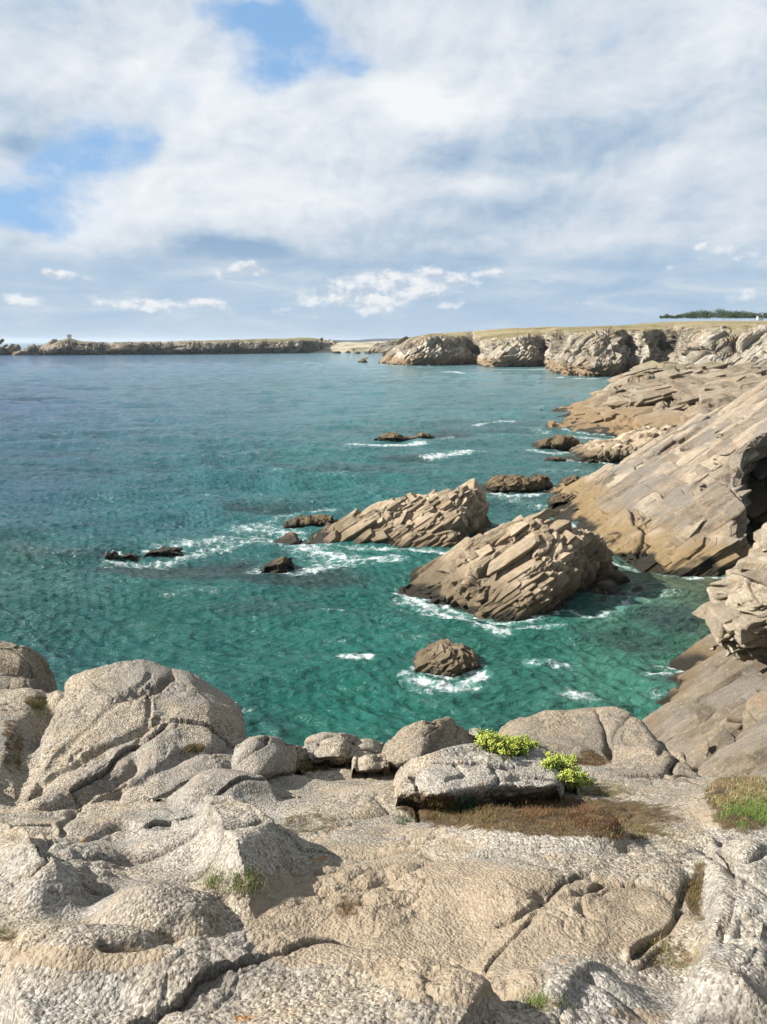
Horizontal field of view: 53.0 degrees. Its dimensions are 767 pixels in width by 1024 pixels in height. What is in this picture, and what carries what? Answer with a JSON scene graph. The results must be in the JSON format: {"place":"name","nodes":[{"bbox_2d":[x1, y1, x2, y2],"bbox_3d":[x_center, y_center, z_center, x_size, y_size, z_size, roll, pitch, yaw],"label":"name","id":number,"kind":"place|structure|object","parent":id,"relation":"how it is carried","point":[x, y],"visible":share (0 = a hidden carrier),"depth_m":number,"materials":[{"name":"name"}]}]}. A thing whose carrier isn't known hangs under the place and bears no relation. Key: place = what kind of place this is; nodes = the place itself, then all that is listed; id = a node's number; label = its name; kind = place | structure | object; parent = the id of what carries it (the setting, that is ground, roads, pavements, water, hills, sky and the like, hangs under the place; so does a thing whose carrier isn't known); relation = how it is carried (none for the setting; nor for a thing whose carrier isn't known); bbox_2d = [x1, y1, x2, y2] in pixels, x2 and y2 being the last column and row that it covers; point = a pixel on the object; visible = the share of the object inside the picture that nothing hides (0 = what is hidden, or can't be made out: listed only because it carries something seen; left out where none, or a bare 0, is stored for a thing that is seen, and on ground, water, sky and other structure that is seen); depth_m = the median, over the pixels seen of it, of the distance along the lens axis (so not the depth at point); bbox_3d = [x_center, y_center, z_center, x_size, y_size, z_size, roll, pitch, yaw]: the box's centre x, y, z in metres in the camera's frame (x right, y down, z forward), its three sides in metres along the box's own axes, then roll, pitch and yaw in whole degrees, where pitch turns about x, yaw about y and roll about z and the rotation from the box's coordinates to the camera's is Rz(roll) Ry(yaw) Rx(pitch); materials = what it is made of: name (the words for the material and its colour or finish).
{"place":"outdoors","nodes":[
{"label":"outdoors","id":0,"kind":"place"},
{"bbox_2d":[12,337,339,354],"bbox_3d":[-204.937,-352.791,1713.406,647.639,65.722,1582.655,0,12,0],"label":"headland","id":1,"kind":"structure","parent":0,"point":[68,346],"depth_m":1012.83,"materials":[{"name":"grey stone"}]},
{"bbox_2d":[310,341,386,352],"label":"beach","id":2,"kind":"structure","parent":0,"point":[356,346],"depth_m":1246.11,"materials":[{"name":"beige sand"}]},
{"bbox_2d":[332,338,401,341],"bbox_3d":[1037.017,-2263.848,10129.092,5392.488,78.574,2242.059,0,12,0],"label":"distant hills","id":3,"kind":"structure","parent":0,"point":[374,340],"depth_m":9190.34,"materials":[{"name":"grey"}]},
{"bbox_2d":[0,342,753,745],"bbox_3d":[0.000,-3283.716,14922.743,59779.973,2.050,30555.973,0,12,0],"label":"water","id":4,"kind":"structure","parent":0,"point":[218,468],"depth_m":62.29,"materials":[{"name":"teal liquid"}]},
{"bbox_2d":[0,339,20,354],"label":"sea rock","id":5,"kind":"object","parent":4,"relation":"in","point":[10,349],"visible":0.81,"depth_m":970.29,"materials":[{"name":"grey stone"}]},
{"bbox_2d":[104,551,140,561],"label":"sea rock","id":6,"kind":"object","parent":4,"relation":"in","point":[115,555],"visible":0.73,"depth_m":58.48,"materials":[{"name":"grey stone"}]},
{"bbox_2d":[143,545,182,557],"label":"sea rock","id":7,"kind":"object","parent":4,"relation":"in","point":[163,550],"visible":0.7,"depth_m":59.48,"materials":[{"name":"stone"}]},
{"bbox_2d":[260,556,294,573],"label":"sea rock","id":8,"kind":"object","parent":4,"relation":"in","point":[282,564],"visible":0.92,"depth_m":55.50,"materials":[{"name":"brown stone"}]},
{"bbox_2d":[283,514,337,528],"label":"sea rock","id":9,"kind":"object","parent":4,"relation":"in","point":[301,521],"visible":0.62,"depth_m":67.06,"materials":[{"name":"brown stone"}]},
{"bbox_2d":[358,357,368,361],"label":"sea rock","id":10,"kind":"object","parent":4,"relation":"in","point":[363,359],"visible":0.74,"depth_m":620.37,"materials":[{"name":"stone"}]},
{"bbox_2d":[365,348,375,353],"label":"sea rock","id":11,"kind":"object","parent":4,"relation":"in","point":[370,351],"visible":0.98,"depth_m":1083.29,"materials":[{"name":"brown stone"}]},
{"bbox_2d":[274,478,491,548],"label":"sea rock","id":12,"kind":"object","parent":4,"relation":"in","point":[447,518],"visible":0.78,"depth_m":61.68,"materials":[{"name":"beige stone"}]},
{"bbox_2d":[373,432,434,440],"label":"sea rock","id":13,"kind":"object","parent":4,"relation":"in","point":[390,436],"visible":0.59,"depth_m":126.29,"materials":[{"name":"brown stone"}]},
{"bbox_2d":[413,638,481,676],"bbox_3d":[3.171,7.988,38.903,4.262,3.252,3.726,0,12,0],"label":"sea rock","id":14,"kind":"object","parent":4,"relation":"in","point":[447,657],"visible":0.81,"depth_m":37.49,"materials":[{"name":"brown stone"}]},
{"bbox_2d":[481,474,552,492],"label":"sea rock","id":15,"kind":"object","parent":4,"relation":"in","point":[513,483],"visible":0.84,"depth_m":82.90,"materials":[{"name":"brown stone"}]},
{"bbox_2d":[396,509,642,621],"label":"sea rock","id":16,"kind":"object","parent":4,"relation":"in","point":[519,568],"visible":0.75,"depth_m":47.40,"materials":[{"name":"beige stone"}]},
{"bbox_2d":[531,434,582,450],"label":"sea rock","id":17,"kind":"object","parent":4,"relation":"in","point":[563,442],"visible":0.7,"depth_m":116.66,"materials":[{"name":"brown stone"}]},
{"bbox_2d":[544,455,577,461],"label":"sea rock","id":18,"kind":"object","parent":4,"relation":"in","point":[559,459],"visible":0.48,"depth_m":105.38,"materials":[{"name":"grey stone"}]},
{"bbox_2d":[547,493,576,508],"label":"sea rock","id":19,"kind":"object","parent":4,"relation":"in","point":[555,501],"visible":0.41,"depth_m":76.43,"materials":[{"name":"brown stone"}]},
{"bbox_2d":[557,475,578,485],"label":"sea rock","id":20,"kind":"object","parent":4,"relation":"in","point":[566,481],"visible":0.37,"depth_m":85.99,"materials":[{"name":"brown stone"}]},
{"bbox_2d":[566,423,674,462],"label":"sea rock","id":21,"kind":"object","parent":4,"relation":"in","point":[621,447],"visible":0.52,"depth_m":104.88,"materials":[{"name":"beige stone"}]},
{"bbox_2d":[0,745,766,1023],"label":"ground","id":22,"kind":"structure","parent":0,"point":[337,794],"depth_m":2.97,"materials":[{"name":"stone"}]},
{"bbox_2d":[0,919,26,936],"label":"grass","id":23,"kind":"structure","parent":22,"relation":"on","point":[9,929],"depth_m":2.74,"materials":[{"name":"plant"}]},
{"bbox_2d":[0,672,51,692],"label":"boulder","id":24,"kind":"object","parent":22,"relation":"on","point":[9,682],"visible":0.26,"depth_m":7.58,"materials":[{"name":"grey stone"}]},
{"bbox_2d":[0,641,57,691],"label":"boulder","id":25,"kind":"object","parent":24,"relation":"on","point":[16,660],"visible":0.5,"depth_m":7.93,"materials":[{"name":"grey stone"}]},
{"bbox_2d":[0,659,246,824],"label":"granite outcrop","id":26,"kind":"object","parent":22,"relation":"on","point":[123,731],"visible":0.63,"depth_m":6.13,"materials":[{"name":"beige stone"}]},
{"bbox_2d":[9,712,27,780],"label":"grass","id":27,"kind":"structure","parent":26,"relation":"on","point":[16,748],"depth_m":5.86,"materials":[{"name":"plant"}]},
{"bbox_2d":[20,697,49,717],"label":"grass","id":28,"kind":"structure","parent":26,"relation":"on","point":[35,704],"depth_m":6.80,"materials":[{"name":"plant"}]},
{"bbox_2d":[180,745,204,755],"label":"grass","id":29,"kind":"structure","parent":26,"relation":"on","point":[190,749],"depth_m":5.99,"materials":[{"name":"plant"}]},
{"bbox_2d":[185,858,269,901],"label":"grass","id":30,"kind":"structure","parent":22,"relation":"on","point":[211,881],"depth_m":3.08,"materials":[{"name":"green plant"}]},
{"bbox_2d":[231,735,308,778],"bbox_3d":[-0.918,3.058,6.554,0.657,2.952,1.754,0,12,0],"label":"boulder","id":31,"kind":"object","parent":22,"relation":"on","point":[267,757],"visible":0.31,"depth_m":5.74,"materials":[{"name":"stone"}]},
{"bbox_2d":[277,815,343,838],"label":"grass","id":32,"kind":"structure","parent":22,"relation":"on","point":[307,826],"depth_m":4.53,"materials":[{"name":"brown plant"}]},
{"bbox_2d":[298,760,332,772],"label":"grass","id":33,"kind":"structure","parent":22,"relation":"on","point":[309,764],"depth_m":6.55,"materials":[{"name":"green plant"}]},
{"bbox_2d":[303,732,358,766],"bbox_3d":[-0.475,3.156,7.288,0.681,2.553,1.030,0,12,0],"label":"boulder","id":34,"kind":"object","parent":22,"relation":"on","point":[336,749],"visible":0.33,"depth_m":6.66,"materials":[{"name":"white stone"}]},
{"bbox_2d":[327,892,378,927],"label":"grass","id":35,"kind":"structure","parent":22,"relation":"on","point":[349,906],"depth_m":3.03,"materials":[{"name":"plant"}]},
{"bbox_2d":[343,738,384,767],"bbox_3d":[-0.147,3.232,7.324,0.509,2.509,0.988,0,12,0],"label":"boulder","id":36,"kind":"object","parent":22,"relation":"on","point":[366,746],"visible":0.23,"depth_m":6.88,"materials":[{"name":"white stone"}]},
{"bbox_2d":[351,751,390,777],"bbox_3d":[-0.102,3.145,6.872,0.470,2.419,0.887,0,12,0],"label":"boulder","id":37,"kind":"object","parent":22,"relation":"on","point":[368,764],"visible":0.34,"depth_m":6.39,"materials":[{"name":"white stone"}]},
{"bbox_2d":[395,810,419,826],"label":"grass","id":38,"kind":"structure","parent":22,"relation":"on","point":[404,816],"depth_m":4.67,"materials":[{"name":"green plant"}]},
{"bbox_2d":[381,716,474,775],"bbox_3d":[0.527,3.186,7.518,0.898,3.094,2.180,9,16,36],"label":"boulder","id":39,"kind":"object","parent":22,"relation":"on","point":[402,746],"visible":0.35,"depth_m":6.52,"materials":[{"name":"grey stone"}]},
{"bbox_2d":[449,794,480,812],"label":"grass","id":40,"kind":"structure","parent":22,"relation":"on","point":[461,799],"depth_m":4.94,"materials":[{"name":"green plant"}]},
{"bbox_2d":[414,795,522,828],"bbox_3d":[0.547,1.768,4.575,0.745,0.783,1.443,0,12,0],"label":"heather","id":41,"kind":"object","parent":22,"relation":"on","point":[451,807],"visible":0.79,"depth_m":4.26,"materials":[{"name":"brown plant"}]},
{"bbox_2d":[469,728,482,742],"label":"boulder","id":42,"kind":"object","parent":22,"relation":"on","point":[472,731],"visible":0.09,"depth_m":7.76,"materials":[{"name":"white stone"}]},
{"bbox_2d":[474,728,497,750],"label":"samphire plant","id":43,"kind":"object","parent":42,"relation":"on","point":[485,736],"visible":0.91,"depth_m":5.62,"materials":[{"name":"green plant"}]},
{"bbox_2d":[393,743,563,811],"bbox_3d":[0.703,2.918,5.790,1.402,2.757,1.520,0,12,0],"label":"boulder","id":44,"kind":"object","parent":22,"relation":"on","point":[449,774],"visible":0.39,"depth_m":5.21,"materials":[{"name":"white stone"}]},
{"bbox_2d":[472,732,539,759],"bbox_3d":[1.065,1.889,6.288,0.448,0.846,1.687,4,13,15],"label":"samphire plant","id":45,"kind":"object","parent":44,"relation":"on","point":[508,745],"visible":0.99,"depth_m":5.66,"materials":[{"name":"green plant"}]},
{"bbox_2d":[504,980,576,1017],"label":"grass","id":46,"kind":"structure","parent":22,"relation":"on","point":[532,1001],"depth_m":2.12,"materials":[{"name":"green plant"}]},
{"bbox_2d":[477,790,639,835],"bbox_3d":[0.997,1.769,4.685,1.092,0.935,1.951,6,14,24],"label":"heather","id":47,"kind":"object","parent":22,"relation":"on","point":[548,812],"visible":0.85,"depth_m":3.95,"materials":[{"name":"brown plant"}]},
{"bbox_2d":[557,768,579,794],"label":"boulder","id":48,"kind":"object","parent":22,"relation":"on","point":[577,790],"visible":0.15,"depth_m":5.51,"materials":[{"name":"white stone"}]},
{"bbox_2d":[555,766,594,789],"bbox_3d":[1.476,1.988,5.787,0.235,0.545,0.968,6,14,24],"label":"samphire plant","id":49,"kind":"object","parent":22,"relation":"on","point":[569,776],"visible":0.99,"depth_m":5.47,"materials":[{"name":"green plant"}]},
{"bbox_2d":[498,706,701,823],"bbox_3d":[1.839,3.163,6.830,1.874,3.639,4.303,0,12,0],"label":"granite outcrop","id":50,"kind":"object","parent":22,"relation":"on","point":[634,746],"visible":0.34,"depth_m":7.28,"materials":[{"name":"beige stone"}]},
{"bbox_2d":[540,751,578,772],"bbox_3d":[1.386,1.939,6.011,0.241,0.680,1.252,4,13,17],"label":"samphire plant","id":51,"kind":"object","parent":50,"relation":"on","point":[559,762],"visible":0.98,"depth_m":5.64,"materials":[{"name":"green plant"}]},
{"bbox_2d":[570,752,610,767],"bbox_3d":[1.793,2.164,6.753,0.356,0.295,0.824,6,14,26],"label":"heather","id":52,"kind":"object","parent":50,"relation":"on","point":[593,762],"visible":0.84,"depth_m":6.69,"materials":[{"name":"brown plant"}]},
{"bbox_2d":[564,778,637,802],"bbox_3d":[1.622,2.043,5.647,0.485,0.328,0.835,7,14,29],"label":"heather","id":53,"kind":"object","parent":22,"relation":"on","point":[601,789],"visible":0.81,"depth_m":5.58,"materials":[{"name":"brown plant"}]},
{"bbox_2d":[595,820,685,846],"bbox_3d":[1.415,1.726,4.105,0.416,0.588,1.065,6,14,25],"label":"heather","id":54,"kind":"object","parent":22,"relation":"on","point":[633,835],"visible":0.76,"depth_m":4.11,"materials":[{"name":"brown plant"}]},
{"bbox_2d":[626,933,701,982],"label":"grass","id":55,"kind":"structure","parent":22,"relation":"on","point":[658,938],"depth_m":2.73,"materials":[{"name":"green plant"}]},
{"bbox_2d":[680,858,706,915],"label":"grass","id":56,"kind":"structure","parent":22,"relation":"on","point":[698,897],"depth_m":3.22,"materials":[{"name":"brown plant"}]},
{"bbox_2d":[697,772,766,832],"bbox_3d":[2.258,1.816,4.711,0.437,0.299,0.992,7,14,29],"label":"grass","id":57,"kind":"structure","parent":22,"relation":"on","point":[756,811],"depth_m":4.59,"materials":[{"name":"green plant"}]},
{"bbox_2d":[0,0,766,341],"label":"sky","id":58,"kind":"structure","parent":0,"point":[171,170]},
{"bbox_2d":[370,340,398,352],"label":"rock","id":59,"kind":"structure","parent":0,"point":[384,347],"depth_m":1133.61,"materials":[{"name":"grey stone"}]},
{"bbox_2d":[378,321,766,376],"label":"headland","id":60,"kind":"structure","parent":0,"point":[601,351],"depth_m":409.17,"materials":[{"name":"beige stone"}]},
{"bbox_2d":[659,308,766,319],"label":"woodland","id":61,"kind":"object","parent":60,"relation":"on","point":[701,314],"visible":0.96,"depth_m":625.28,"materials":[{"name":"plant"}]},
{"bbox_2d":[756,313,764,320],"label":"stone cottage","id":62,"kind":"structure","parent":60,"relation":"on","point":[761,318],"depth_m":619.41,"materials":[{"name":"stone"}]},
{"bbox_2d":[540,360,766,437],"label":"layered headland","id":63,"kind":"structure","parent":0,"point":[655,393],"depth_m":142.57,"materials":[{"name":"beige stone"}]},
{"bbox_2d":[545,378,766,576],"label":"slab rock","id":64,"kind":"object","parent":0,"point":[687,497],"visible":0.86,"depth_m":63.06,"materials":[{"name":"beige stone"}]},
{"bbox_2d":[642,633,766,777],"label":"cove rock face","id":65,"kind":"object","parent":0,"point":[708,717],"visible":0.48,"depth_m":26.94},
{"bbox_2d":[692,522,766,661],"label":"overhanging rock","id":66,"kind":"object","parent":65,"relation":"on","point":[732,612],"visible":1,"depth_m":27.52,"materials":[{"name":"beige stone"}]}
]}

